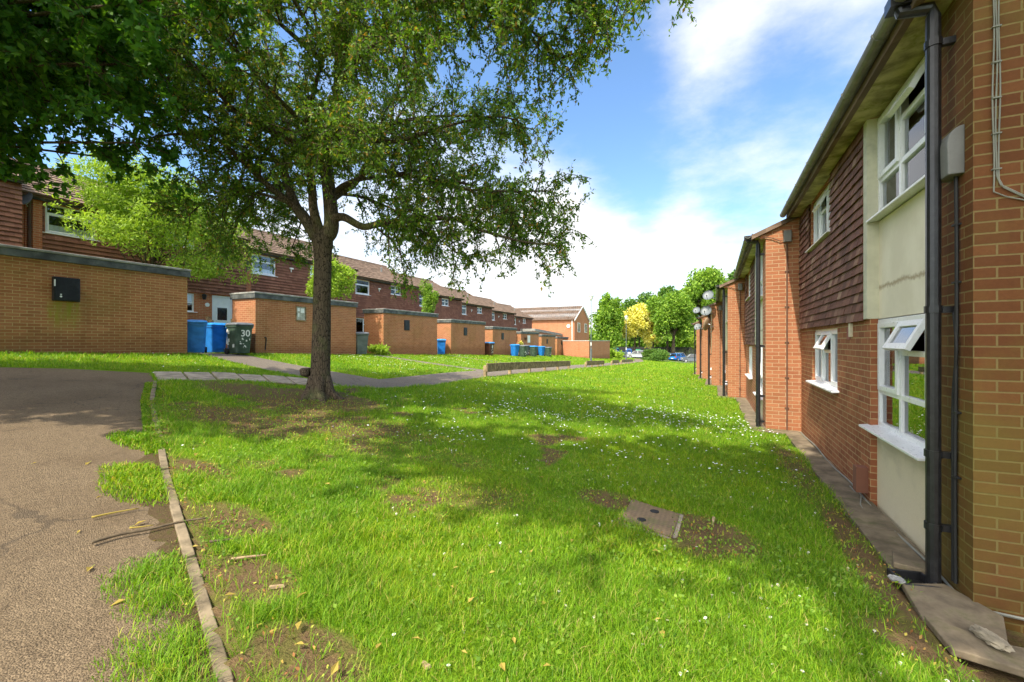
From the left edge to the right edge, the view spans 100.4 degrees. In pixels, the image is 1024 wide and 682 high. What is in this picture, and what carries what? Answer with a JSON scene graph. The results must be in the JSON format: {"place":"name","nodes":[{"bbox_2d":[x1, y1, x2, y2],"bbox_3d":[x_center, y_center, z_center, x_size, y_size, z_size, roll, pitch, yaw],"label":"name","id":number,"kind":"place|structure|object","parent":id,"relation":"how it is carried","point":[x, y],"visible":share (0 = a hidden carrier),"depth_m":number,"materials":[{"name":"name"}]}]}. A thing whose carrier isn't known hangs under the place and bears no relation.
{"place":"outdoors","nodes":[
{"label":"outdoors","id":0,"kind":"place"},
{"bbox_2d":[0,367,178,681],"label":"tarmac path","id":1,"kind":"structure","parent":0,"point":[58,623],"depth_m":2.96,"materials":[{"name":"asphalt"}]},
{"bbox_2d":[91,508,137,517],"bbox_3d":[-2.955,1.276,3.181,0.020,0.024,0.258,0,0,38],"label":"stick","id":2,"kind":"object","parent":1,"relation":"on","point":[95,516],"visible":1,"depth_m":3.16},
{"bbox_2d":[132,406,214,681],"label":"dirt strip","id":3,"kind":"object","parent":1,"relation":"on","point":[162,515],"visible":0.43,"depth_m":2.83,"materials":[{"name":"soil"}]},
{"bbox_2d":[154,371,338,385],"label":"flagstone path","id":4,"kind":"structure","parent":0,"point":[205,376],"depth_m":9.74,"materials":[{"name":"concrete"}]},
{"bbox_2d":[201,353,423,387],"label":"crossing path","id":5,"kind":"structure","parent":0,"point":[343,379],"depth_m":11.98,"materials":[{"name":"concrete"}]},
{"bbox_2d":[187,320,207,352],"bbox_3d":[-9.941,-0.135,13.422,0.609,1.050,0.810,0,0,-35],"label":"wheelie bin","id":6,"kind":"object","parent":5,"relation":"on","point":[196,335],"visible":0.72,"depth_m":13.19,"materials":[{"name":"plastic"}]},
{"bbox_2d":[205,323,226,352],"bbox_3d":[-10.358,-0.106,14.883,0.810,1.050,0.609,0,0,29],"label":"wheelie bin","id":7,"kind":"object","parent":5,"relation":"on","point":[216,336],"visible":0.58,"depth_m":14.66,"materials":[{"name":"plastic"}]},
{"bbox_2d":[224,322,253,353],"bbox_3d":[-9.096,-0.089,14.229,0.810,1.050,0.609,0,0,31],"label":"wheelie bin","id":8,"kind":"object","parent":5,"relation":"on","point":[239,334],"visible":1,"depth_m":14.03,"materials":[{"name":"plastic"}]},
{"bbox_2d":[373,355,481,370],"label":"garden path","id":9,"kind":"structure","parent":0,"point":[430,362],"depth_m":19.55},
{"bbox_2d":[7,0,887,333],"label":"sky","id":10,"kind":"structure","parent":0,"point":[696,141],"materials":[{"name":"blue"}]},
{"bbox_2d":[0,346,1023,681],"bbox_3d":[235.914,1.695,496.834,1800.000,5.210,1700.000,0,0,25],"label":"lawn","id":11,"kind":"structure","parent":0,"point":[290,646],"depth_m":3.39,"materials":[{"name":"plant"}]},
{"bbox_2d":[0,162,23,246],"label":"terraced house","id":12,"kind":"structure","parent":11,"relation":"on","point":[11,223],"depth_m":12.93,"materials":[{"name":"brick"}]},
{"bbox_2d":[22,192,32,206],"bbox_3d":[-15.353,-4.494,13.379,0.375,0.460,0.394,0,0,32],"label":"satellite dish","id":13,"kind":"object","parent":12,"relation":"attached to","point":[27,198],"visible":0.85,"depth_m":13.47,"materials":[{"name":"metal"}]},
{"bbox_2d":[0,244,190,354],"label":"brick store","id":14,"kind":"structure","parent":11,"relation":"on","point":[52,301],"depth_m":10.71,"materials":[{"name":"brick"}]},
{"bbox_2d":[10,158,249,347],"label":"terraced house","id":15,"kind":"structure","parent":11,"relation":"on","point":[43,228],"depth_m":15.33,"materials":[{"name":"brick"}]},
{"bbox_2d":[44,203,99,241],"bbox_3d":[-15.447,-4.080,14.818,0.800,1.760,2.080,0,0,25],"label":"window","id":16,"kind":"structure","parent":15,"relation":"in","point":[53,225],"depth_m":14.80,"materials":[{"name":"plastic"}]},
{"bbox_2d":[187,293,197,312],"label":"window","id":17,"kind":"structure","parent":15,"relation":"in","point":[190,297],"depth_m":18.12,"materials":[{"name":"plastic"}]},
{"bbox_2d":[212,295,231,343],"bbox_3d":[-13.062,-0.930,19.210,0.062,2.180,0.880,0,0,25],"label":"front door","id":18,"kind":"structure","parent":15,"relation":"in","point":[221,305],"depth_m":19.18,"materials":[{"name":"white plastic"}]},
{"bbox_2d":[0,0,260,200],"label":"maple tree","id":19,"kind":"object","parent":11,"relation":"on","point":[57,56],"visible":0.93,"depth_m":6.01,"materials":[{"name":"green plant"}]},
{"bbox_2d":[43,140,261,284],"bbox_3d":[-12.329,-3.073,15.748,3.163,7.317,7.048,0,0,25],"label":"garden tree","id":20,"kind":"object","parent":11,"relation":"on","point":[116,205],"visible":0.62,"depth_m":14.22,"materials":[{"name":"green plant"}]},
{"bbox_2d":[150,381,233,681],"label":"edging kerb","id":21,"kind":"structure","parent":11,"relation":"on","point":[203,604],"depth_m":2.48,"materials":[{"name":"concrete"}]},
{"bbox_2d":[92,517,208,543],"bbox_3d":[-2.510,1.309,2.992,0.625,0.038,0.061,0,0,-44],"label":"stick","id":22,"kind":"object","parent":21,"relation":"on","point":[123,533],"visible":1,"depth_m":2.94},
{"bbox_2d":[206,317,213,352],"bbox_3d":[-11.269,-0.132,15.912,0.270,1.550,0.140,0,0,25],"label":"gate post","id":23,"kind":"object","parent":11,"relation":"on","point":[209,320],"visible":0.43,"depth_m":15.87,"materials":[{"name":"brown wood"}]},
{"bbox_2d":[209,537,240,542],"bbox_3d":[-1.950,1.354,2.916,0.196,0.027,0.020,0,0,-29],"label":"stick","id":24,"kind":"object","parent":11,"relation":"on","point":[211,541],"visible":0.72,"depth_m":2.90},
{"bbox_2d":[231,554,266,560],"bbox_3d":[-1.683,1.379,2.732,0.193,0.029,0.020,0,0,-27],"label":"stick","id":25,"kind":"object","parent":11,"relation":"on","point":[242,557],"visible":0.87,"depth_m":2.72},
{"bbox_2d":[268,584,284,589],"bbox_3d":[-1.356,1.415,2.461,0.085,0.014,0.030,6,-2,-20],"label":"wood chip","id":26,"kind":"object","parent":11,"relation":"on","point":[275,586],"visible":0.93,"depth_m":2.46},
{"bbox_2d":[229,291,357,354],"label":"brick store","id":27,"kind":"structure","parent":11,"relation":"on","point":[282,323],"depth_m":16.46,"materials":[{"name":"brick"},{"name":"felt"}]},
{"bbox_2d":[236,225,358,301],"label":"terraced house","id":28,"kind":"structure","parent":11,"relation":"on","point":[287,279],"depth_m":22.75,"materials":[{"name":"brick"}]},
{"bbox_2d":[251,254,275,276],"bbox_3d":[-12.878,-3.840,21.768,0.800,1.760,2.080,0,0,25],"label":"window","id":29,"kind":"structure","parent":28,"relation":"in","point":[266,271],"depth_m":22.03,"materials":[{"name":"glass"}]},
{"bbox_2d":[305,255,357,300],"bbox_3d":[-8.945,-1.766,20.851,2.228,5.174,2.403,0,0,25],"label":"tree","id":30,"kind":"object","parent":11,"relation":"on","point":[338,280],"visible":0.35,"depth_m":20.79,"materials":[{"name":"green plant"}]},
{"bbox_2d":[327,662,337,679],"bbox_3d":[-0.776,1.434,1.859,0.032,0.012,0.092,13,13,9],"label":"fallen leaf","id":31,"kind":"object","parent":11,"relation":"on","point":[334,668],"visible":1,"depth_m":1.86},
{"bbox_2d":[356,332,368,353],"bbox_3d":[-7.082,0.105,19.979,0.609,1.050,0.810,0,0,-35],"label":"wheelie bin","id":32,"kind":"object","parent":11,"relation":"on","point":[361,342],"visible":0.77,"depth_m":19.71,"materials":[{"name":"plastic"}]},
{"bbox_2d":[332,254,419,331],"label":"terraced house","id":33,"kind":"structure","parent":11,"relation":"on","point":[374,281],"depth_m":30.42,"materials":[{"name":"brick"}]},
{"bbox_2d":[356,318,363,331],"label":"window","id":34,"kind":"structure","parent":33,"relation":"in","point":[359,321],"depth_m":28.44,"materials":[{"name":"plastic"}]},
{"bbox_2d":[355,279,370,295],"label":"window","id":35,"kind":"structure","parent":33,"relation":"in","point":[362,287],"depth_m":28.64,"materials":[{"name":"plastic"}]},
{"bbox_2d":[391,285,400,295],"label":"window","id":36,"kind":"structure","parent":33,"relation":"in","point":[392,291],"depth_m":31.52,"materials":[{"name":"plastic"}]},
{"bbox_2d":[367,342,391,354],"bbox_3d":[-6.652,0.457,21.476,1.216,0.884,1.177,0,0,25],"label":"leafy plant","id":37,"kind":"object","parent":11,"relation":"on","point":[379,349],"visible":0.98,"depth_m":21.32,"materials":[{"name":"green plant"}]},
{"bbox_2d":[74,0,696,402],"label":"lawn tree","id":38,"kind":"object","parent":11,"relation":"on","point":[324,138],"visible":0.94,"depth_m":7.17,"materials":[{"name":"green plant"}]},
{"bbox_2d":[362,308,438,354],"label":"brick store","id":39,"kind":"structure","parent":11,"relation":"on","point":[404,332],"depth_m":23.52,"materials":[{"name":"brick"},{"name":"felt"}]},
{"bbox_2d":[9,351,804,485],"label":"daisies","id":40,"kind":"object","parent":11,"relation":"on","point":[573,412],"visible":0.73,"depth_m":8.47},
{"bbox_2d":[422,660,431,669],"bbox_3d":[-0.402,1.503,1.984,0.030,0.014,0.060,0,-6,-39],"label":"wood chip","id":41,"kind":"object","parent":11,"relation":"on","point":[426,665],"visible":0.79,"depth_m":1.97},
{"bbox_2d":[419,278,438,312],"bbox_3d":[-5.915,-1.648,30.095,1.410,5.587,1.459,0,0,-32],"label":"climbing shrub","id":42,"kind":"object","parent":11,"relation":"on","point":[428,299],"visible":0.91,"depth_m":29.88,"materials":[{"name":"green plant"}]},
{"bbox_2d":[398,273,464,319],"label":"terraced house","id":43,"kind":"structure","parent":11,"relation":"on","point":[446,307],"depth_m":39.01,"materials":[{"name":"brick"}]},
{"bbox_2d":[442,298,449,306],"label":"window","id":44,"kind":"structure","parent":43,"relation":"in","point":[444,301],"depth_m":38.50,"materials":[{"name":"plastic"}]},
{"bbox_2d":[437,339,445,353],"bbox_3d":[-4.747,0.387,28.618,0.609,1.050,0.810,0,0,-15],"label":"wheelie bin","id":45,"kind":"object","parent":11,"relation":"on","point":[441,343],"visible":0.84,"depth_m":28.33,"materials":[{"name":"plastic"}]},
{"bbox_2d":[437,319,485,354],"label":"brick store","id":46,"kind":"structure","parent":11,"relation":"on","point":[461,337],"depth_m":30.35,"materials":[{"name":"brick"}]},
{"bbox_2d":[442,286,494,325],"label":"terraced house","id":47,"kind":"structure","parent":11,"relation":"on","point":[475,309],"depth_m":45.47,"materials":[{"name":"brick"}]},
{"bbox_2d":[462,305,465,314],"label":"window","id":48,"kind":"structure","parent":47,"relation":"in","point":[463,306],"depth_m":42.70,"materials":[{"name":"plastic"}]},
{"bbox_2d":[485,342,494,354],"bbox_3d":[-1.819,0.603,33.635,0.810,1.050,0.609,0,0,35],"label":"wheelie bin","id":49,"kind":"object","parent":11,"relation":"on","point":[489,347],"visible":0.91,"depth_m":33.41,"materials":[{"name":"plastic"}]},
{"bbox_2d":[474,296,515,327],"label":"terraced house","id":50,"kind":"structure","parent":11,"relation":"on","point":[502,316],"depth_m":52.49,"materials":[{"name":"tile"}]},
{"bbox_2d":[485,326,516,354],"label":"brick store","id":51,"kind":"structure","parent":11,"relation":"on","point":[503,339],"depth_m":37.34,"materials":[{"name":"brick"}]},
{"bbox_2d":[510,344,519,355],"bbox_3d":[0.247,0.809,37.750,0.609,1.050,0.810,0,0,-45],"label":"wheelie bin","id":52,"kind":"object","parent":11,"relation":"on","point":[514,349],"visible":0.99,"depth_m":37.54,"materials":[{"name":"plastic"}]},
{"bbox_2d":[498,303,533,330],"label":"terraced house","id":53,"kind":"structure","parent":11,"relation":"on","point":[523,320],"depth_m":59.63,"materials":[{"name":"tile"}]},
{"bbox_2d":[518,345,527,356],"bbox_3d":[0.955,0.888,37.797,0.810,1.050,0.609,0,0,35],"label":"wheelie bin","id":54,"kind":"object","parent":11,"relation":"on","point":[522,350],"visible":0.97,"depth_m":37.58,"materials":[{"name":"plastic"}]},
{"bbox_2d":[483,361,570,377],"bbox_3d":[1.261,1.354,20.737,0.182,1.098,11.583,0,0,23],"label":"knee rail","id":55,"kind":"object","parent":11,"relation":"on","point":[504,366],"visible":0.77,"depth_m":18.46,"materials":[{"name":"brown wood"}]},
{"bbox_2d":[516,331,538,354],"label":"brick store","id":56,"kind":"structure","parent":11,"relation":"on","point":[522,336],"depth_m":44.40,"materials":[{"name":"brick"}]},
{"bbox_2d":[520,329,561,336],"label":"lean to","id":57,"kind":"object","parent":56,"relation":"attached to","point":[544,332],"visible":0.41,"depth_m":59.35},
{"bbox_2d":[529,346,537,355],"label":"wheelie bin","id":58,"kind":"object","parent":11,"relation":"on","point":[533,350],"visible":0.94,"depth_m":41.68,"materials":[{"name":"plastic"}]},
{"bbox_2d":[537,346,544,355],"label":"wheelie bin","id":59,"kind":"object","parent":11,"relation":"on","point":[541,350],"visible":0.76,"depth_m":46.00,"materials":[{"name":"plastic"}]},
{"bbox_2d":[539,334,555,354],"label":"brick store","id":60,"kind":"structure","parent":11,"relation":"on","point":[547,340],"depth_m":51.70,"materials":[{"name":"brick"}]},
{"bbox_2d":[544,347,551,355],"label":"wheelie bin","id":61,"kind":"object","parent":11,"relation":"on","point":[548,351],"visible":0.95,"depth_m":46.03,"materials":[{"name":"plastic"}]},
{"bbox_2d":[145,396,960,681],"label":"lawn weeds","id":62,"kind":"object","parent":11,"relation":"on","point":[546,574],"visible":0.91,"depth_m":3.49,"materials":[{"name":"green plant"}]},
{"bbox_2d":[516,306,590,339],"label":"gable house","id":63,"kind":"structure","parent":11,"relation":"on","point":[554,319],"depth_m":68.83,"materials":[{"name":"brick"}]},
{"bbox_2d":[555,337,568,354],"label":"brick store","id":64,"kind":"structure","parent":11,"relation":"on","point":[558,345],"depth_m":57.38,"materials":[{"name":"brick"}]},
{"bbox_2d":[147,399,977,681],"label":"leaf litter","id":65,"kind":"object","parent":11,"relation":"on","point":[410,509],"visible":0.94,"depth_m":4.03,"materials":[{"name":"plant"}]},
{"bbox_2d":[563,340,609,358],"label":"garden wall","id":66,"kind":"structure","parent":11,"relation":"on","point":[582,348],"depth_m":57.66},
{"bbox_2d":[589,295,593,360],"bbox_3d":[7.013,-0.939,37.850,0.502,6.360,0.502,0,0,25],"label":"lamp post","id":67,"kind":"object","parent":11,"relation":"on","point":[591,297],"visible":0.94,"depth_m":37.80,"materials":[{"name":"metal"}]},
{"bbox_2d":[585,360,603,366],"bbox_3d":[6.189,1.807,31.709,0.182,0.923,6.125,0,0,23],"label":"knee rail","id":68,"kind":"object","parent":11,"relation":"on","point":[597,363],"visible":0.69,"depth_m":31.04,"materials":[{"name":"brown wood"}]},
{"bbox_2d":[588,292,627,349],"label":"broadleaf tree","id":69,"kind":"object","parent":11,"relation":"on","point":[609,320],"visible":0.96,"depth_m":82.40,"materials":[{"name":"green plant"}]},
{"bbox_2d":[610,349,624,358],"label":"shrub","id":70,"kind":"object","parent":11,"relation":"on","point":[615,354],"visible":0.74,"depth_m":68.54,"materials":[{"name":"green plant"}]},
{"bbox_2d":[620,359,632,363],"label":"knee rail","id":71,"kind":"object","parent":11,"relation":"on","point":[626,360],"visible":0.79,"depth_m":48.49,"materials":[{"name":"brown wood"}]},
{"bbox_2d":[620,291,655,346],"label":"broadleaf tree","id":72,"kind":"object","parent":11,"relation":"on","point":[628,304],"visible":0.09,"depth_m":105.73,"materials":[{"name":"green plant"}]},
{"bbox_2d":[621,302,655,357],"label":"golden tree","id":73,"kind":"object","parent":11,"relation":"on","point":[637,322],"visible":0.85,"depth_m":85.78,"materials":[{"name":"yellow plant"}]},
{"bbox_2d":[589,326,693,350],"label":"woodland","id":74,"kind":"object","parent":11,"relation":"on","point":[679,343],"visible":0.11,"depth_m":122.70,"materials":[{"name":"green plant"}]},
{"bbox_2d":[618,500,683,537],"bbox_3d":[1.271,1.679,3.936,0.551,0.176,0.760,0,0,25],"label":"manhole cover","id":75,"kind":"object","parent":11,"relation":"on","point":[659,519],"visible":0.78,"depth_m":3.89,"materials":[{"name":"concrete"}]},
{"bbox_2d":[642,320,662,348],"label":"golden tree","id":76,"kind":"object","parent":11,"relation":"on","point":[649,344],"visible":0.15,"depth_m":86.33,"materials":[{"name":"yellow plant"}]},
{"bbox_2d":[615,347,695,355],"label":"board fence","id":77,"kind":"object","parent":11,"relation":"on","point":[685,350],"visible":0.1,"depth_m":97.41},
{"bbox_2d":[641,348,670,360],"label":"dark bush","id":78,"kind":"object","parent":11,"relation":"on","point":[654,354],"visible":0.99,"depth_m":75.97,"materials":[{"name":"green plant"}]},
{"bbox_2d":[645,285,680,351],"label":"broadleaf tree","id":79,"kind":"object","parent":11,"relation":"on","point":[664,289],"visible":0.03,"depth_m":96.16,"materials":[{"name":"green plant"}]},
{"bbox_2d":[644,291,697,360],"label":"broadleaf tree","id":80,"kind":"object","parent":11,"relation":"on","point":[671,313],"visible":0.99,"depth_m":80.40,"materials":[{"name":"green plant"}]},
{"bbox_2d":[686,331,695,348],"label":"broadleaf tree","id":81,"kind":"object","parent":11,"relation":"on","point":[691,343],"visible":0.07,"depth_m":89.26,"materials":[{"name":"green plant"}]},
{"bbox_2d":[691,321,701,374],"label":"terraced house","id":82,"kind":"structure","parent":11,"relation":"on","point":[697,367],"depth_m":31.47,"materials":[{"name":"brick"}]},
{"bbox_2d":[678,265,727,318],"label":"broadleaf tree","id":83,"kind":"object","parent":11,"relation":"on","point":[699,284],"visible":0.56,"depth_m":92.54,"materials":[{"name":"green plant"}]},
{"bbox_2d":[696,315,711,378],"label":"terraced house","id":84,"kind":"structure","parent":11,"relation":"on","point":[704,354],"depth_m":25.71,"materials":[{"name":"brick"}]},
{"bbox_2d":[703,301,721,385],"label":"terraced house","id":85,"kind":"structure","parent":11,"relation":"on","point":[716,340],"depth_m":19.94,"materials":[{"name":"brick"}]},
{"bbox_2d":[699,317,713,330],"bbox_3d":[9.048,-0.799,19.789,0.672,0.635,0.496,0,0,14],"label":"satellite dish","id":86,"kind":"object","parent":85,"relation":"attached to","point":[706,323],"visible":1,"depth_m":19.70,"materials":[{"name":"metal"}]},
{"bbox_2d":[701,306,712,314],"bbox_3d":[9.085,-1.408,19.727,0.666,0.462,0.445,0,0,-2],"label":"satellite dish","id":87,"kind":"object","parent":85,"relation":"attached to","point":[706,310],"visible":1,"depth_m":19.79,"materials":[{"name":"metal"}]},
{"bbox_2d":[703,290,713,299],"bbox_3d":[9.125,-2.118,19.651,0.754,0.462,0.424,0,0,-13],"label":"satellite dish","id":88,"kind":"object","parent":85,"relation":"attached to","point":[708,294],"visible":1,"depth_m":19.66,"materials":[{"name":"metal"}]},
{"bbox_2d":[725,269,736,281],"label":"broadleaf tree","id":89,"kind":"object","parent":11,"relation":"on","point":[730,276],"depth_m":98.17,"materials":[{"name":"green plant"}]},
{"bbox_2d":[715,278,761,397],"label":"terraced house","id":90,"kind":"structure","parent":11,"relation":"on","point":[730,295],"depth_m":14.25,"materials":[{"name":"brick"}]},
{"bbox_2d":[733,201,924,431],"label":"terraced house","id":91,"kind":"structure","parent":11,"relation":"on","point":[767,269],"depth_m":8.53,"materials":[{"name":"brick"}]},
{"bbox_2d":[745,274,750,301],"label":"window","id":92,"kind":"structure","parent":91,"relation":"in","point":[748,297],"depth_m":13.18,"materials":[{"name":"plastic"}]},
{"bbox_2d":[745,346,751,378],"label":"window","id":93,"kind":"structure","parent":91,"relation":"in","point":[749,376],"depth_m":12.67,"materials":[{"name":"plastic"}]},
{"bbox_2d":[753,347,762,399],"bbox_3d":[5.718,0.690,9.816,0.210,1.180,1.530,0,0,25],"label":"window","id":94,"kind":"structure","parent":91,"relation":"in","point":[761,348],"depth_m":9.89,"materials":[{"name":"plastic"}]},
{"bbox_2d":[755,251,762,301],"bbox_3d":[5.717,-1.513,9.767,0.170,1.115,1.440,0,0,25],"label":"window","id":95,"kind":"structure","parent":91,"relation":"in","point":[761,257],"depth_m":9.89,"materials":[{"name":"plastic"}]},
{"bbox_2d":[887,574,905,583],"bbox_3d":[2.761,1.708,3.062,0.066,0.047,0.114,0,0,-33],"label":"stone","id":96,"kind":"object","parent":11,"relation":"on","point":[891,577],"visible":0.94,"depth_m":3.05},
{"bbox_2d":[780,0,1023,632],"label":"terraced house","id":97,"kind":"structure","parent":11,"relation":"on","point":[912,174],"depth_m":3.09,"materials":[{"name":"brick"}]},
{"bbox_2d":[805,183,830,252],"bbox_3d":[4.956,-1.983,6.829,0.185,0.835,1.630,0,0,25],"label":"window","id":98,"kind":"structure","parent":97,"relation":"in","point":[821,215],"depth_m":6.97,"materials":[{"name":"plastic"}]},
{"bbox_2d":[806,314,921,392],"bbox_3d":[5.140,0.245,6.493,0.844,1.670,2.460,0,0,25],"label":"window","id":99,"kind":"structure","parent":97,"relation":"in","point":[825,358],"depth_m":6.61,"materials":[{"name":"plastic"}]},
{"bbox_2d":[859,314,924,460],"bbox_3d":[3.631,0.360,4.021,0.210,1.180,1.530,0,0,25],"label":"window","id":100,"kind":"structure","parent":97,"relation":"in","point":[900,370],"depth_m":4.02,"materials":[{"name":"plastic"}]},
{"bbox_2d":[866,56,924,222],"bbox_3d":[3.628,-1.843,3.973,0.174,1.115,1.440,0,0,25],"label":"window","id":101,"kind":"structure","parent":97,"relation":"in","point":[901,126],"depth_m":4.04,"materials":[{"name":"plastic"}]},
{"bbox_2d":[887,568,941,594],"bbox_3d":[2.903,1.748,3.083,0.220,0.080,0.220,0,0,13],"label":"drain gully","id":102,"kind":"object","parent":11,"relation":"on","point":[915,576],"visible":0.52,"depth_m":3.16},
{"bbox_2d":[902,583,1007,641],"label":"paving slab","id":103,"kind":"structure","parent":11,"relation":"on","point":[945,603],"depth_m":2.73,"materials":[{"name":"concrete"}]},
{"bbox_2d":[924,616,1023,677],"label":"paving slab","id":104,"kind":"structure","parent":11,"relation":"on","point":[968,646],"depth_m":2.38,"materials":[{"name":"concrete"}]},
{"bbox_2d":[969,624,1014,652],"bbox_3d":[2.727,1.691,2.436,0.097,0.064,0.228,0,0,2],"label":"stone","id":105,"kind":"object","parent":104,"relation":"on","point":[991,638],"visible":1,"depth_m":2.41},
{"bbox_2d":[393,359,642,384],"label":"path","id":106,"kind":"structure","parent":0,"point":[437,378],"depth_m":15.32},
{"bbox_2d":[623,356,695,362],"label":"road","id":107,"kind":"structure","parent":0,"point":[681,361],"depth_m":82.52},
{"bbox_2d":[627,351,642,357],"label":"parked car","id":108,"kind":"object","parent":107,"relation":"on","point":[635,354],"visible":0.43,"depth_m":84.11,"materials":[{"name":"silver metal"}]},
{"bbox_2d":[669,353,685,360],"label":"parked car","id":109,"kind":"object","parent":107,"relation":"on","point":[677,356],"visible":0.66,"depth_m":81.59,"materials":[{"name":"blue metal"}]},
{"bbox_2d":[680,354,695,361],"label":"parked car","id":110,"kind":"object","parent":107,"relation":"on","point":[689,357],"visible":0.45,"depth_m":77.95,"materials":[{"name":"silver metal"}]},
{"bbox_2d":[693,372,944,583],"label":"slab pavement","id":111,"kind":"structure","parent":0,"point":[877,526],"depth_m":4.62,"materials":[{"name":"concrete"}]},
{"bbox_2d":[892,550,924,573],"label":"paving slab","id":112,"kind":"structure","parent":111,"relation":"on","point":[903,561],"depth_m":3.27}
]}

